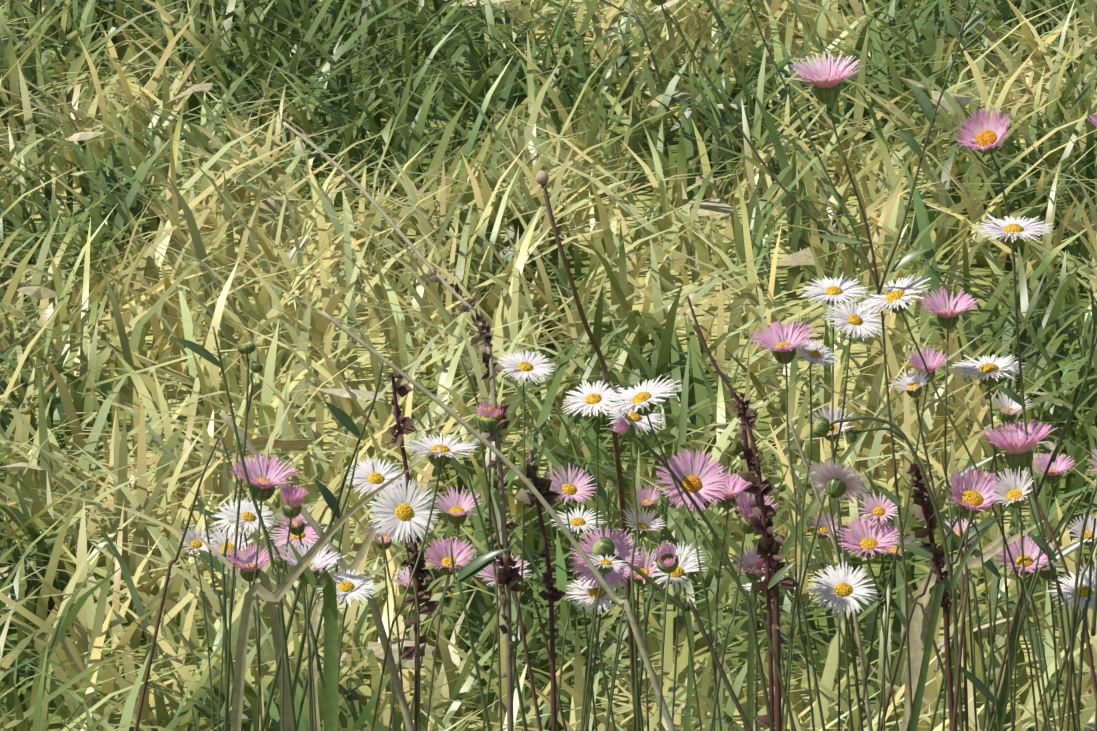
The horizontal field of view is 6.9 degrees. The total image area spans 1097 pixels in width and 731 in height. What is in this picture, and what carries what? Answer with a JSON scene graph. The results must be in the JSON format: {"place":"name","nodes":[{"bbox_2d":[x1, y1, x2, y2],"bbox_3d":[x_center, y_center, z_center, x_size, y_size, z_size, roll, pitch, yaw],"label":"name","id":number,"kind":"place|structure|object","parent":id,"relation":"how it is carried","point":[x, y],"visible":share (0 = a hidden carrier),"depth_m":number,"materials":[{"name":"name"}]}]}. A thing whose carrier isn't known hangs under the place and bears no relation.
{"place":"outdoors","nodes":[
{"label":"outdoors","id":0,"kind":"place"},
{"bbox_2d":[0,0,1096,730],"bbox_3d":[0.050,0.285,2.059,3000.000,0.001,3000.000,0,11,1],"label":"lawn","id":1,"kind":"structure","parent":0,"point":[512,434],"depth_m":3.58,"materials":[{"name":"plant"}]},
{"bbox_2d":[176,525,216,730],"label":"daisy","id":2,"kind":"object","parent":1,"relation":"on","point":[194,540],"visible":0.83,"depth_m":2.35,"materials":[{"name":"white plant"}]},
{"bbox_2d":[205,527,253,730],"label":"daisy","id":3,"kind":"object","parent":1,"relation":"on","point":[220,540],"visible":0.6,"depth_m":2.39,"materials":[{"name":"white plant"}]},
{"bbox_2d":[210,497,251,730],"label":"daisy","id":4,"kind":"object","parent":1,"relation":"on","point":[231,527],"visible":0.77,"depth_m":2.21,"materials":[{"name":"white plant"}]},
{"bbox_2d":[224,343,255,730],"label":"stem","id":5,"kind":"object","parent":1,"relation":"on","point":[246,348],"visible":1,"depth_m":2.05,"materials":[{"name":"green plant"}]},
{"bbox_2d":[247,361,262,411],"bbox_3d":[-0.066,0.005,2.053,0.004,0.011,0.004,0,11,1],"label":"flower bud","id":6,"kind":"object","parent":5,"relation":"attached to","point":[256,367],"visible":1,"depth_m":2.05,"materials":[{"name":"green plant"}]},
{"bbox_2d":[222,543,273,730],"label":"pink flower","id":7,"kind":"object","parent":1,"relation":"on","point":[246,565],"visible":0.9,"depth_m":2.05,"materials":[{"name":"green plant"}]},
{"bbox_2d":[220,499,277,730],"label":"white flower","id":8,"kind":"object","parent":1,"relation":"on","point":[248,519],"visible":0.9,"depth_m":2.20,"materials":[{"name":"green plant"}]},
{"bbox_2d":[229,454,298,588],"bbox_3d":[-0.054,0.150,2.076,0.047,0.265,0.032,0,11,1],"label":"pink flower","id":9,"kind":"object","parent":1,"relation":"on","point":[264,478],"visible":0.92,"depth_m":2.05,"materials":[{"name":"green plant"}]},
{"bbox_2d":[270,540,296,730],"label":"daisy","id":10,"kind":"object","parent":1,"relation":"on","point":[277,562],"visible":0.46,"depth_m":2.40,"materials":[{"name":"pink plant"}]},
{"bbox_2d":[280,485,307,730],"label":"flower bud","id":11,"kind":"object","parent":1,"relation":"on","point":[293,496],"visible":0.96,"depth_m":2.04,"materials":[{"name":"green plant"}]},
{"bbox_2d":[276,505,313,730],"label":"daisy","id":12,"kind":"object","parent":1,"relation":"on","point":[297,526],"visible":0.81,"depth_m":2.11,"materials":[{"name":"pink plant"}]},
{"bbox_2d":[269,519,324,730],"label":"daisy","id":13,"kind":"object","parent":1,"relation":"on","point":[308,534],"visible":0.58,"depth_m":2.24,"materials":[{"name":"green plant"}]},
{"bbox_2d":[278,540,340,730],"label":"daisy","id":14,"kind":"object","parent":1,"relation":"on","point":[317,563],"visible":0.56,"depth_m":2.04,"materials":[{"name":"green plant"}]},
{"bbox_2d":[293,554,330,698],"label":"daisy","id":15,"kind":"object","parent":1,"relation":"on","point":[314,602],"visible":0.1,"depth_m":2.17,"materials":[{"name":"green plant"}]},
{"bbox_2d":[219,410,413,730],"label":"pale dry grass","id":16,"kind":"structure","parent":1,"relation":"on","point":[377,618],"depth_m":2.06,"materials":[{"name":"beige plant"}]},
{"bbox_2d":[316,569,378,683],"bbox_3d":[-0.041,0.167,2.045,0.020,0.243,0.045,-1,11,-7],"label":"white flower","id":17,"kind":"object","parent":1,"relation":"on","point":[349,586],"visible":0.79,"depth_m":2.03,"materials":[{"name":"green plant"}]},
{"bbox_2d":[343,453,405,730],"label":"white flower","id":18,"kind":"object","parent":1,"relation":"on","point":[371,476],"visible":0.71,"depth_m":2.18,"materials":[{"name":"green plant"}]},
{"bbox_2d":[364,520,393,730],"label":"flower bud","id":19,"kind":"object","parent":1,"relation":"on","point":[386,543],"visible":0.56,"depth_m":2.38,"materials":[{"name":"pink plant"}]},
{"bbox_2d":[283,122,523,730],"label":"dried flower stalk","id":20,"kind":"object","parent":1,"relation":"on","point":[509,578],"visible":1,"depth_m":2.03,"materials":[{"name":"brown plant"}]},
{"bbox_2d":[367,476,440,730],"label":"white flower","id":21,"kind":"object","parent":1,"relation":"on","point":[403,512],"visible":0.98,"depth_m":2.04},
{"bbox_2d":[388,566,419,730],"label":"daisy","id":22,"kind":"object","parent":1,"relation":"on","point":[403,578],"visible":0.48,"depth_m":2.33,"materials":[{"name":"pink plant"}]},
{"bbox_2d":[385,370,439,730],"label":"dried flower stalk","id":23,"kind":"object","parent":1,"relation":"on","point":[407,427],"visible":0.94,"depth_m":2.05,"materials":[{"name":"brown plant"}]},
{"bbox_2d":[371,433,479,730],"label":"white flower","id":24,"kind":"object","parent":1,"relation":"on","point":[440,452],"visible":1,"depth_m":2.03,"materials":[{"name":"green plant"}]},
{"bbox_2d":[406,485,482,730],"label":"daisy","id":25,"kind":"object","parent":1,"relation":"on","point":[456,509],"visible":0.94,"depth_m":2.29,"materials":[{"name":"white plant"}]},
{"bbox_2d":[424,535,474,730],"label":"pink flower","id":26,"kind":"object","parent":1,"relation":"on","point":[440,554],"visible":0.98,"depth_m":2.10,"materials":[{"name":"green plant"}]},
{"bbox_2d":[474,400,504,730],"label":"flower bud","id":27,"kind":"object","parent":1,"relation":"on","point":[488,417],"visible":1,"depth_m":2.03,"materials":[{"name":"green plant"}]},
{"bbox_2d":[321,311,675,730],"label":"pale dry grass","id":28,"kind":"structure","parent":1,"relation":"on","point":[625,604],"depth_m":1.88,"materials":[{"name":"beige plant"}]},
{"bbox_2d":[476,552,531,730],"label":"flower","id":29,"kind":"object","parent":1,"relation":"on","point":[490,574],"visible":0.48,"depth_m":2.16,"materials":[{"name":"pink plant"}]},
{"bbox_2d":[496,350,555,698],"bbox_3d":[0.003,0.132,2.137,0.013,0.278,0.045,8,14,37],"label":"white flower","id":30,"kind":"object","parent":1,"relation":"on","point":[523,367],"visible":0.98,"depth_m":2.10,"materials":[{"name":"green plant"}]},
{"bbox_2d":[514,449,565,730],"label":"dried flower stalk","id":31,"kind":"object","parent":1,"relation":"on","point":[542,485],"visible":0.98,"depth_m":2.04,"materials":[{"name":"brown plant"}]},
{"bbox_2d":[0,0,1096,730],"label":"dry leaf scraps","id":32,"kind":"object","parent":1,"relation":"on","point":[706,208],"visible":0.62,"depth_m":3.58,"materials":[{"name":"beige plant"}]},
{"bbox_2d":[546,463,597,730],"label":"daisy","id":33,"kind":"object","parent":1,"relation":"on","point":[575,487],"visible":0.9,"depth_m":2.14,"materials":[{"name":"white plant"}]},
{"bbox_2d":[550,506,604,717],"bbox_3d":[0.011,0.143,2.241,0.039,0.217,0.027,-3,11,-17],"label":"daisy","id":34,"kind":"object","parent":1,"relation":"on","point":[578,523],"visible":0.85,"depth_m":2.23,"materials":[{"name":"white plant"}]},
{"bbox_2d":[535,170,640,730],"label":"dried flower stalk","id":35,"kind":"object","parent":1,"relation":"on","point":[542,178],"visible":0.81,"depth_m":2.06,"materials":[{"name":"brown plant"}]},
{"bbox_2d":[561,380,623,730],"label":"white flower","id":36,"kind":"object","parent":1,"relation":"on","point":[594,399],"visible":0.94,"depth_m":2.08,"materials":[{"name":"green plant"}]},
{"bbox_2d":[564,576,626,730],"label":"white flower","id":37,"kind":"object","parent":1,"relation":"on","point":[586,593],"visible":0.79,"depth_m":2.05,"materials":[{"name":"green plant"}]},
{"bbox_2d":[581,554,627,730],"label":"daisy","id":38,"kind":"object","parent":1,"relation":"on","point":[607,564],"visible":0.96,"depth_m":1.92,"materials":[{"name":"white plant"}]},
{"bbox_2d":[568,525,641,730],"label":"daisy","id":39,"kind":"object","parent":1,"relation":"on","point":[622,548],"visible":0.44,"depth_m":2.05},
{"bbox_2d":[134,327,1096,730],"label":"plant stems","id":40,"kind":"object","parent":1,"relation":"on","point":[476,565],"visible":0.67,"depth_m":2.14,"materials":[{"name":"green plant"}]},
{"bbox_2d":[605,485,659,730],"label":"daisy","id":41,"kind":"object","parent":1,"relation":"on","point":[647,498],"visible":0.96,"depth_m":2.39,"materials":[{"name":"pink plant"}]},
{"bbox_2d":[605,400,664,730],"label":"white flower","id":42,"kind":"object","parent":1,"relation":"on","point":[637,421],"visible":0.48,"depth_m":2.10,"materials":[{"name":"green plant"}]},
{"bbox_2d":[606,507,666,730],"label":"daisy","id":43,"kind":"object","parent":1,"relation":"on","point":[645,524],"visible":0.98,"depth_m":2.11,"materials":[{"name":"white plant"}]},
{"bbox_2d":[192,389,1088,730],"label":"grass blades","id":44,"kind":"object","parent":1,"relation":"on","point":[920,643],"visible":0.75,"depth_m":2.08,"materials":[{"name":"green plant"}]},
{"bbox_2d":[626,547,657,730],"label":"daisy","id":45,"kind":"object","parent":1,"relation":"on","point":[643,566],"visible":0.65,"depth_m":2.08,"materials":[{"name":"pink plant"}]},
{"bbox_2d":[654,540,678,730],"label":"flower bud","id":46,"kind":"object","parent":1,"relation":"on","point":[667,559],"visible":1,"depth_m":1.88,"materials":[{"name":"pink plant"}]},
{"bbox_2d":[591,536,752,730],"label":"flower bud","id":47,"kind":"object","parent":1,"relation":"on","point":[603,546],"visible":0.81,"depth_m":2.00,"materials":[{"name":"green plant"}]},
{"bbox_2d":[649,550,705,730],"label":"daisy","id":48,"kind":"object","parent":1,"relation":"on","point":[677,576],"visible":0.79,"depth_m":2.13,"materials":[{"name":"white plant"}]},
{"bbox_2d":[669,541,705,720],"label":"daisy","id":49,"kind":"object","parent":1,"relation":"on","point":[691,552],"visible":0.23,"depth_m":2.27,"materials":[{"name":"white plant"}]},
{"bbox_2d":[609,416,774,730],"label":"flower bud","id":50,"kind":"object","parent":1,"relation":"on","point":[624,429],"visible":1,"depth_m":2.00,"materials":[{"name":"green plant"}]},
{"bbox_2d":[655,448,730,730],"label":"daisy","id":51,"kind":"object","parent":1,"relation":"on","point":[700,479],"visible":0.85,"depth_m":2.07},
{"bbox_2d":[603,374,796,730],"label":"white flower","id":52,"kind":"object","parent":1,"relation":"on","point":[644,397],"visible":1,"depth_m":2.00,"materials":[{"name":"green plant"}]},
{"bbox_2d":[713,471,750,730],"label":"pink flower","id":53,"kind":"object","parent":1,"relation":"on","point":[735,484],"visible":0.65,"depth_m":2.09,"materials":[{"name":"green plant"}]},
{"bbox_2d":[686,295,778,729],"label":"flower stalk","id":54,"kind":"object","parent":1,"relation":"on","point":[764,528],"visible":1,"depth_m":2.03,"materials":[{"name":"plant"}]},
{"bbox_2d":[710,492,777,730],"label":"pink flower","id":55,"kind":"object","parent":1,"relation":"on","point":[746,525],"visible":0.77,"depth_m":2.05,"materials":[{"name":"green plant"}]},
{"bbox_2d":[731,546,764,730],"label":"daisy","id":56,"kind":"object","parent":1,"relation":"on","point":[748,562],"visible":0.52,"depth_m":2.08,"materials":[{"name":"pink plant"}]},
{"bbox_2d":[728,392,799,730],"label":"dried flower stalk","id":57,"kind":"object","parent":1,"relation":"on","point":[776,542],"visible":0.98,"depth_m":2.04,"materials":[{"name":"plant"}]},
{"bbox_2d":[742,576,792,730],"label":"daisy","id":58,"kind":"object","parent":1,"relation":"on","point":[762,593],"visible":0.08,"depth_m":2.34,"materials":[{"name":"plant"}]},
{"bbox_2d":[751,320,816,730],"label":"pink flower","id":59,"kind":"object","parent":1,"relation":"on","point":[782,342],"visible":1,"depth_m":2.08,"materials":[{"name":"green plant"}]},
{"bbox_2d":[781,339,837,727],"bbox_3d":[0.057,0.134,2.109,0.018,0.284,0.016,0,11,1],"label":"white flower","id":60,"kind":"object","parent":1,"relation":"on","point":[814,353],"visible":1,"depth_m":2.09,"materials":[{"name":"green plant"}]},
{"bbox_2d":[747,0,912,716],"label":"stem","id":61,"kind":"object","parent":1,"relation":"on","point":[889,411],"visible":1,"depth_m":2.00,"materials":[{"name":"green plant"}]},
{"bbox_2d":[650,0,873,273],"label":"grass stalk","id":62,"kind":"object","parent":61,"relation":"attached to","point":[659,2],"visible":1,"depth_m":2.01,"materials":[{"name":"green plant"}]},
{"bbox_2d":[785,51,878,286],"bbox_3d":[0.065,-0.040,1.986,0.030,0.056,0.016,-8,13,-35],"label":"pink flower","id":63,"kind":"object","parent":61,"relation":"attached to","point":[825,77],"visible":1,"depth_m":1.98,"materials":[{"name":"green plant"}]},
{"bbox_2d":[877,0,991,293],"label":"stem","id":64,"kind":"object","parent":61,"relation":"attached to","point":[925,103],"visible":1,"depth_m":2.00,"materials":[{"name":"green plant"}]},
{"bbox_2d":[788,414,872,730],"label":"stem","id":65,"kind":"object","parent":1,"relation":"on","point":[861,657],"visible":0.65,"depth_m":2.10,"materials":[{"name":"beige plant"}]},
{"bbox_2d":[808,511,853,730],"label":"daisy","id":66,"kind":"object","parent":1,"relation":"on","point":[822,532],"visible":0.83,"depth_m":2.33,"materials":[{"name":"pink plant"}]},
{"bbox_2d":[809,403,853,730],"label":"daisy","id":67,"kind":"object","parent":1,"relation":"on","point":[836,416],"visible":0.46,"depth_m":2.13,"materials":[{"name":"plant"}]},
{"bbox_2d":[800,271,868,730],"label":"white flower","id":68,"kind":"object","parent":1,"relation":"on","point":[830,292],"visible":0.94,"depth_m":2.13,"materials":[{"name":"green plant"}]},
{"bbox_2d":[784,298,886,730],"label":"white flower","id":69,"kind":"object","parent":1,"relation":"on","point":[854,320],"visible":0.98,"depth_m":2.09,"materials":[{"name":"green plant"}]},
{"bbox_2d":[807,459,868,730],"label":"white flower","id":70,"kind":"object","parent":1,"relation":"on","point":[834,481],"visible":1,"depth_m":2.07,"materials":[{"name":"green plant"}]},
{"bbox_2d":[807,561,878,730],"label":"white flower","id":71,"kind":"object","parent":1,"relation":"on","point":[839,588],"visible":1,"depth_m":2.06,"materials":[{"name":"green plant"}]},
{"bbox_2d":[837,515,899,730],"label":"pink flower","id":72,"kind":"object","parent":1,"relation":"on","point":[866,538],"visible":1,"depth_m":2.12,"materials":[{"name":"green plant"}]},
{"bbox_2d":[857,490,897,730],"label":"daisy","id":73,"kind":"object","parent":1,"relation":"on","point":[880,510],"visible":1,"depth_m":2.12,"materials":[{"name":"pink plant"}]},
{"bbox_2d":[813,416,963,730],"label":"flower bud","id":74,"kind":"object","parent":1,"relation":"on","point":[821,427],"visible":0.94,"depth_m":2.00,"materials":[{"name":"green plant"}]},
{"bbox_2d":[844,427,903,442],"bbox_3d":[0.071,0.015,2.001,0.013,0.004,0.003,0,11,1],"label":"flower bud","id":75,"kind":"object","parent":74,"relation":"attached to","point":[850,435],"visible":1,"depth_m":2.00,"materials":[{"name":"green plant"}]},
{"bbox_2d":[877,533,917,730],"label":"daisy","id":76,"kind":"object","parent":1,"relation":"on","point":[891,553],"visible":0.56,"depth_m":2.14,"materials":[{"name":"pink plant"}]},
{"bbox_2d":[857,348,948,730],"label":"pink flower","id":77,"kind":"object","parent":1,"relation":"on","point":[933,362],"visible":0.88,"depth_m":2.06,"materials":[{"name":"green plant"}]},
{"bbox_2d":[906,463,956,730],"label":"dried flower stalk","id":78,"kind":"object","parent":1,"relation":"on","point":[924,509],"visible":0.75,"depth_m":2.02,"materials":[{"name":"plant"}]},
{"bbox_2d":[915,287,979,730],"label":"pink flower","id":79,"kind":"object","parent":1,"relation":"on","point":[943,309],"visible":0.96,"depth_m":2.10,"materials":[{"name":"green plant"}]},
{"bbox_2d":[858,273,1047,730],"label":"white flower","id":80,"kind":"object","parent":1,"relation":"on","point":[897,299],"visible":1,"depth_m":2.00,"materials":[{"name":"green plant"}]},
{"bbox_2d":[890,368,939,513],"bbox_3d":[0.080,0.017,2.003,0.012,0.032,0.012,0,11,1],"label":"white flower","id":81,"kind":"object","parent":80,"relation":"attached to","point":[911,384],"visible":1,"depth_m":2.00,"materials":[{"name":"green plant"}]},
{"bbox_2d":[943,516,976,730],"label":"daisy","id":82,"kind":"object","parent":1,"relation":"on","point":[956,530],"visible":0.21,"depth_m":2.39,"materials":[{"name":"pink plant"}]},
{"bbox_2d":[963,539,977,730],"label":"daisy","id":83,"kind":"object","parent":1,"relation":"on","point":[970,626],"visible":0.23,"depth_m":2.13,"materials":[{"name":"green plant"}]},
{"bbox_2d":[946,465,999,730],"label":"pink flower","id":84,"kind":"object","parent":1,"relation":"on","point":[970,491],"visible":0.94,"depth_m":2.00,"materials":[{"name":"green plant"}]},
{"bbox_2d":[949,354,1026,730],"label":"daisy","id":85,"kind":"object","parent":1,"relation":"on","point":[989,371],"visible":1,"depth_m":2.01,"materials":[{"name":"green plant"}]},
{"bbox_2d":[986,389,1037,730],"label":"daisy","id":86,"kind":"object","parent":1,"relation":"on","point":[1010,409],"visible":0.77,"depth_m":2.34,"materials":[{"name":"white plant"}]},
{"bbox_2d":[985,466,1050,730],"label":"daisy","id":87,"kind":"object","parent":1,"relation":"on","point":[1010,489],"visible":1,"depth_m":1.92,"materials":[{"name":"white plant"}]},
{"bbox_2d":[973,214,1075,730],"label":"white flower","id":88,"kind":"object","parent":1,"relation":"on","point":[1012,233],"visible":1,"depth_m":2.00,"materials":[{"name":"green plant"}]},
{"bbox_2d":[994,534,1056,730],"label":"pink flower","id":89,"kind":"object","parent":1,"relation":"on","point":[1031,551],"visible":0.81,"depth_m":2.13,"materials":[{"name":"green plant"}]},
{"bbox_2d":[982,419,1080,730],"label":"pink flower","id":90,"kind":"object","parent":1,"relation":"on","point":[1015,444],"visible":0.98,"depth_m":2.00,"materials":[{"name":"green plant"}]},
{"bbox_2d":[1013,452,1075,730],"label":"pink flower","id":91,"kind":"object","parent":1,"relation":"on","point":[1059,466],"visible":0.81,"depth_m":2.10,"materials":[{"name":"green plant"}]},
{"bbox_2d":[1037,543,1064,727],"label":"daisy","id":92,"kind":"object","parent":1,"relation":"on","point":[1045,573],"visible":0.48,"depth_m":2.13,"materials":[{"name":"green plant"}]},
{"bbox_2d":[1046,570,1095,730],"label":"white flower","id":93,"kind":"object","parent":1,"relation":"on","point":[1067,589],"visible":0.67,"depth_m":2.03,"materials":[{"name":"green plant"}]},
{"bbox_2d":[1060,538,1096,730],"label":"stem","id":94,"kind":"object","parent":1,"relation":"on","point":[1075,623],"visible":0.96,"depth_m":2.00,"materials":[{"name":"green plant"}]},
{"bbox_2d":[1066,484,1096,730],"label":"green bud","id":95,"kind":"object","parent":1,"relation":"on","point":[1073,609],"visible":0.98,"depth_m":2.00,"materials":[{"name":"green plant"}]},
{"bbox_2d":[1067,514,1096,574],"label":"daisy","id":96,"kind":"object","parent":1,"relation":"on","point":[1088,530],"visible":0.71,"depth_m":2.18,"materials":[{"name":"white plant"}]},
{"bbox_2d":[1074,558,1095,576],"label":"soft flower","id":97,"kind":"object","parent":1,"relation":"on","point":[1081,568],"visible":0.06,"depth_m":2.26,"materials":[{"name":"white plant"}]},
{"bbox_2d":[1085,449,1096,730],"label":"daisy","id":98,"kind":"object","parent":1,"relation":"on","point":[1093,456],"visible":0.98,"depth_m":2.10,"materials":[{"name":"pink plant"}]},
{"bbox_2d":[767,0,1096,635],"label":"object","id":99,"kind":"object","parent":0,"point":[996,14],"visible":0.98,"depth_m":2.00,"materials":[{"name":"green plant"}]},
{"bbox_2d":[1017,471,1096,705],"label":"stem","id":100,"kind":"object","parent":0,"point":[1091,663],"visible":0.62,"depth_m":2.05,"materials":[{"name":"green plant"}]},
{"bbox_2d":[1036,114,1096,498],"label":"pink flower","id":101,"kind":"object","parent":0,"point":[1094,119],"visible":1,"depth_m":2.01,"materials":[{"name":"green plant"}]},
{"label":"plant","id":102,"kind":"object","parent":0,"visible":0},
{"bbox_2d":[953,106,1024,408],"bbox_3d":[0.101,-0.024,2.012,0.012,0.062,0.035,-6,12,-27],"label":"daisy","id":103,"kind":"object","parent":102,"relation":"attached to","point":[982,133],"visible":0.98,"depth_m":2.02,"materials":[{"name":"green plant"}]}
]}

